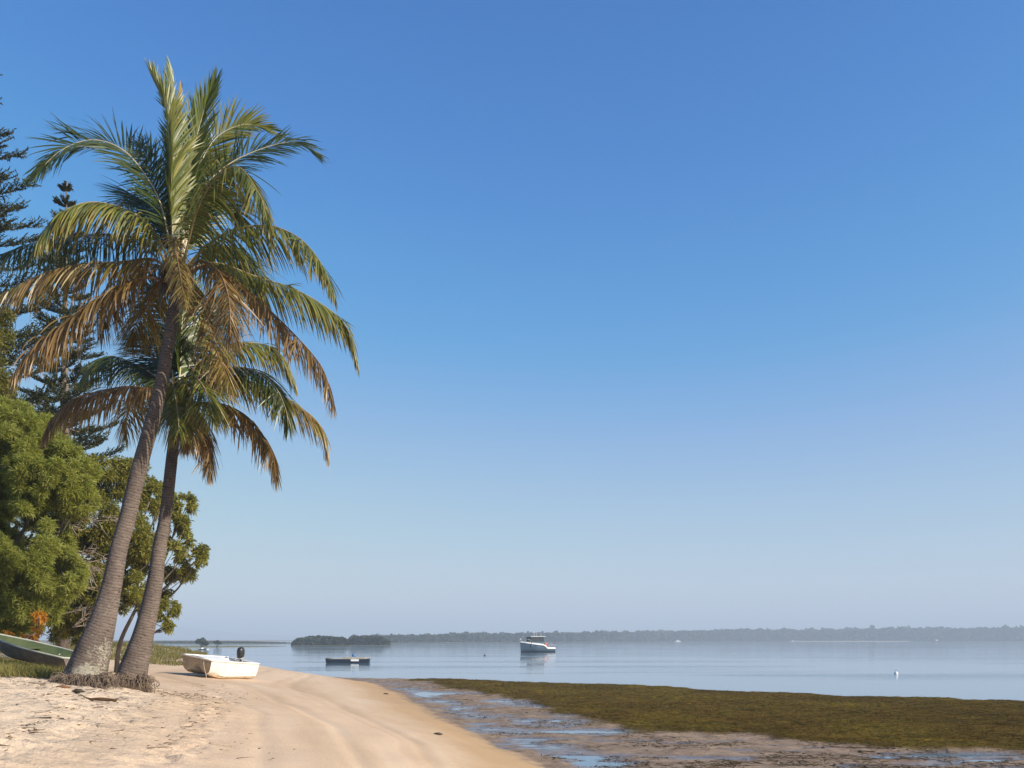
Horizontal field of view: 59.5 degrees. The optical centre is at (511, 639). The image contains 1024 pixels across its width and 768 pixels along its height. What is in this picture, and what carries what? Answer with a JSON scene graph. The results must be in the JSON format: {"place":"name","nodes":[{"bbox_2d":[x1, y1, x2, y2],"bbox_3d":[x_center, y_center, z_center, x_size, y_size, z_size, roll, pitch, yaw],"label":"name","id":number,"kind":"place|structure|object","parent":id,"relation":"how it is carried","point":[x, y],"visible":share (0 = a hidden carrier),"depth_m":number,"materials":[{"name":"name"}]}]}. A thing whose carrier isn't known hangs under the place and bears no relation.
{"place":"outdoors","nodes":[
{"label":"outdoors","id":0,"kind":"place"},
{"bbox_2d":[0,641,207,678],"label":"grass","id":1,"kind":"structure","parent":0,"point":[9,666],"depth_m":24.85,"materials":[{"name":"green plant"}]},
{"bbox_2d":[0,634,72,669],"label":"dinghy","id":2,"kind":"object","parent":1,"relation":"on","point":[25,650],"visible":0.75,"depth_m":18.98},
{"bbox_2d":[27,626,348,639],"bbox_3d":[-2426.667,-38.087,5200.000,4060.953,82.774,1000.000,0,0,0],"label":"hills","id":3,"kind":"structure","parent":0,"point":[185,633],"depth_m":4934.97,"materials":[{"name":"plant"}]},
{"bbox_2d":[165,645,283,646],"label":"sand spit","id":4,"kind":"structure","parent":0,"point":[227,646],"depth_m":295.47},
{"bbox_2d":[0,640,1023,767],"bbox_3d":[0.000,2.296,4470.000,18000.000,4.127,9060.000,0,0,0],"label":"ground","id":5,"kind":"structure","parent":0,"point":[290,719],"depth_m":17.99,"materials":[{"name":"beige sand"}]},
{"bbox_2d":[0,304,19,400],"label":"broadleaf tree","id":6,"kind":"object","parent":5,"relation":"on","point":[4,385],"visible":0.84,"depth_m":24.83,"materials":[{"name":"green plant"}]},
{"bbox_2d":[2,609,49,641],"bbox_3d":[-11.042,0.019,20.424,0.939,1.484,0.779,0,0,0],"label":"shrub","id":7,"kind":"object","parent":5,"relation":"on","point":[38,618],"visible":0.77,"depth_m":20.30,"materials":[{"name":"orange plant"}]},
{"bbox_2d":[0,394,107,636],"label":"sheoak tree","id":8,"kind":"object","parent":5,"relation":"on","point":[33,579],"visible":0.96,"depth_m":21.49,"materials":[{"name":"green plant"}]},
{"bbox_2d":[0,74,110,564],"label":"norfolk pine","id":9,"kind":"object","parent":5,"relation":"on","point":[27,334],"visible":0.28,"depth_m":28.47,"materials":[{"name":"green plant"}]},
{"bbox_2d":[10,181,126,648],"bbox_3d":[-17.056,-8.175,34.012,4.656,18.493,4.949,0,0,0],"label":"norfolk pine","id":10,"kind":"object","parent":5,"relation":"on","point":[66,364],"visible":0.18,"depth_m":33.78,"materials":[{"name":"green plant"}]},
{"bbox_2d":[72,689,84,692],"bbox_3d":[-6.250,0.731,12.913,0.182,0.055,0.101,0,0,0],"label":"dry bract","id":11,"kind":"object","parent":5,"relation":"on","point":[77,690],"visible":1,"depth_m":12.88,"materials":[{"name":"brown plant"}]},
{"bbox_2d":[77,692,121,700],"bbox_3d":[-5.881,0.803,12.612,0.894,0.108,0.187,0,0,26],"label":"driftwood branch","id":12,"kind":"object","parent":5,"relation":"on","point":[102,699],"visible":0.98,"depth_m":12.50,"materials":[{"name":"brown wood"}]},
{"bbox_2d":[43,453,167,645],"bbox_3d":[-12.334,-2.234,26.069,3.874,6.666,3.549,0,0,0],"label":"broadleaf tree","id":13,"kind":"object","parent":5,"relation":"on","point":[95,540],"visible":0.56,"depth_m":26.22,"materials":[{"name":"green plant"}]},
{"bbox_2d":[0,673,272,758],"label":"leaf litter","id":14,"kind":"object","parent":5,"relation":"on","point":[151,747],"visible":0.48,"depth_m":11.64,"materials":[{"name":"brown plant"}]},
{"bbox_2d":[114,479,210,671],"bbox_3d":[-11.667,-2.043,29.524,3.780,6.560,2.114,0,0,0],"label":"broadleaf tree","id":15,"kind":"object","parent":5,"relation":"on","point":[185,572],"visible":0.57,"depth_m":29.43,"materials":[{"name":"green plant"}]},
{"bbox_2d":[0,56,358,688],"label":"palm tree","id":16,"kind":"object","parent":5,"relation":"on","point":[189,206],"visible":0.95,"depth_m":14.63,"materials":[{"name":"green plant"}]},
{"bbox_2d":[40,272,330,692],"bbox_3d":[-6.220,-3.110,16.478,5.208,8.305,3.727,0,0,8],"label":"palm tree","id":17,"kind":"object","parent":5,"relation":"on","point":[183,419],"visible":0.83,"depth_m":16.34,"materials":[{"name":"green plant"}]},
{"bbox_2d":[181,647,259,678],"bbox_3d":[-11.222,0.832,34.562,1.635,1.173,2.922,10,3,25],"label":"skiff","id":18,"kind":"object","parent":5,"relation":"on","point":[225,667],"visible":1,"depth_m":33.96,"materials":[{"name":"white paint"}]},
{"bbox_2d":[383,681,1023,767],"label":"drift weed","id":19,"kind":"object","parent":5,"relation":"on","point":[815,763],"visible":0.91,"depth_m":17.12,"materials":[{"name":"plant"}]},
{"bbox_2d":[410,678,1023,754],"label":"seagrass","id":20,"kind":"object","parent":5,"relation":"on","point":[950,703],"visible":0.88,"depth_m":25.64},
{"bbox_2d":[0,0,1023,637],"label":"sky","id":21,"kind":"structure","parent":0,"point":[675,315],"materials":[{"name":"blue"}]},
{"bbox_2d":[46,641,1023,766],"bbox_3d":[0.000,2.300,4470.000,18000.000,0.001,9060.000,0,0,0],"label":"water","id":22,"kind":"structure","parent":0,"point":[978,670],"depth_m":80.82,"materials":[{"name":"blue liquid"}]},
{"bbox_2d":[113,640,285,642],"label":"marsh scrub","id":23,"kind":"object","parent":22,"relation":"on","point":[185,641],"visible":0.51,"depth_m":549.14,"materials":[{"name":"green plant"}]},
{"bbox_2d":[195,637,208,647],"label":"mangrove tree","id":24,"kind":"object","parent":22,"relation":"on","point":[201,641],"visible":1,"depth_m":268.05,"materials":[{"name":"green plant"}]},
{"bbox_2d":[213,640,221,646],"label":"mangrove tree","id":25,"kind":"object","parent":22,"relation":"on","point":[218,642],"visible":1,"depth_m":280.62,"materials":[{"name":"green plant"}]},
{"bbox_2d":[291,635,350,645],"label":"mangrove thicket","id":26,"kind":"object","parent":22,"relation":"on","point":[320,640],"visible":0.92,"depth_m":345.68,"materials":[{"name":"green plant"}]},
{"bbox_2d":[325,657,370,662],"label":"work punt","id":27,"kind":"object","parent":22,"relation":"on","point":[350,660],"visible":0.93,"depth_m":90.01,"materials":[{"name":"grey paint"}]},
{"bbox_2d":[347,634,390,644],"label":"mangrove thicket","id":28,"kind":"object","parent":22,"relation":"on","point":[353,639],"visible":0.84,"depth_m":377.61,"materials":[{"name":"green plant"}]},
{"bbox_2d":[520,636,555,651],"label":"cabin cruiser","id":29,"kind":"object","parent":22,"relation":"on","point":[534,644],"visible":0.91,"depth_m":168.84,"materials":[{"name":"blue paint"}]},
{"bbox_2d":[71,641,1023,645],"bbox_3d":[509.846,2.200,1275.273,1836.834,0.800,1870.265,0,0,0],"label":"land","id":30,"kind":"structure","parent":0,"point":[518,642],"depth_m":771.04,"materials":[{"name":"green plant"}]},
{"bbox_2d":[370,624,1023,642],"bbox_3d":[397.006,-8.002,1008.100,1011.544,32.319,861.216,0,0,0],"label":"mangrove forest","id":31,"kind":"object","parent":30,"relation":"on","point":[942,633],"visible":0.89,"depth_m":1337.94,"materials":[{"name":"green plant"}]},
{"bbox_2d":[795,641,909,641],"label":"beach","id":32,"kind":"structure","parent":0,"point":[852,641],"depth_m":1234.98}
]}

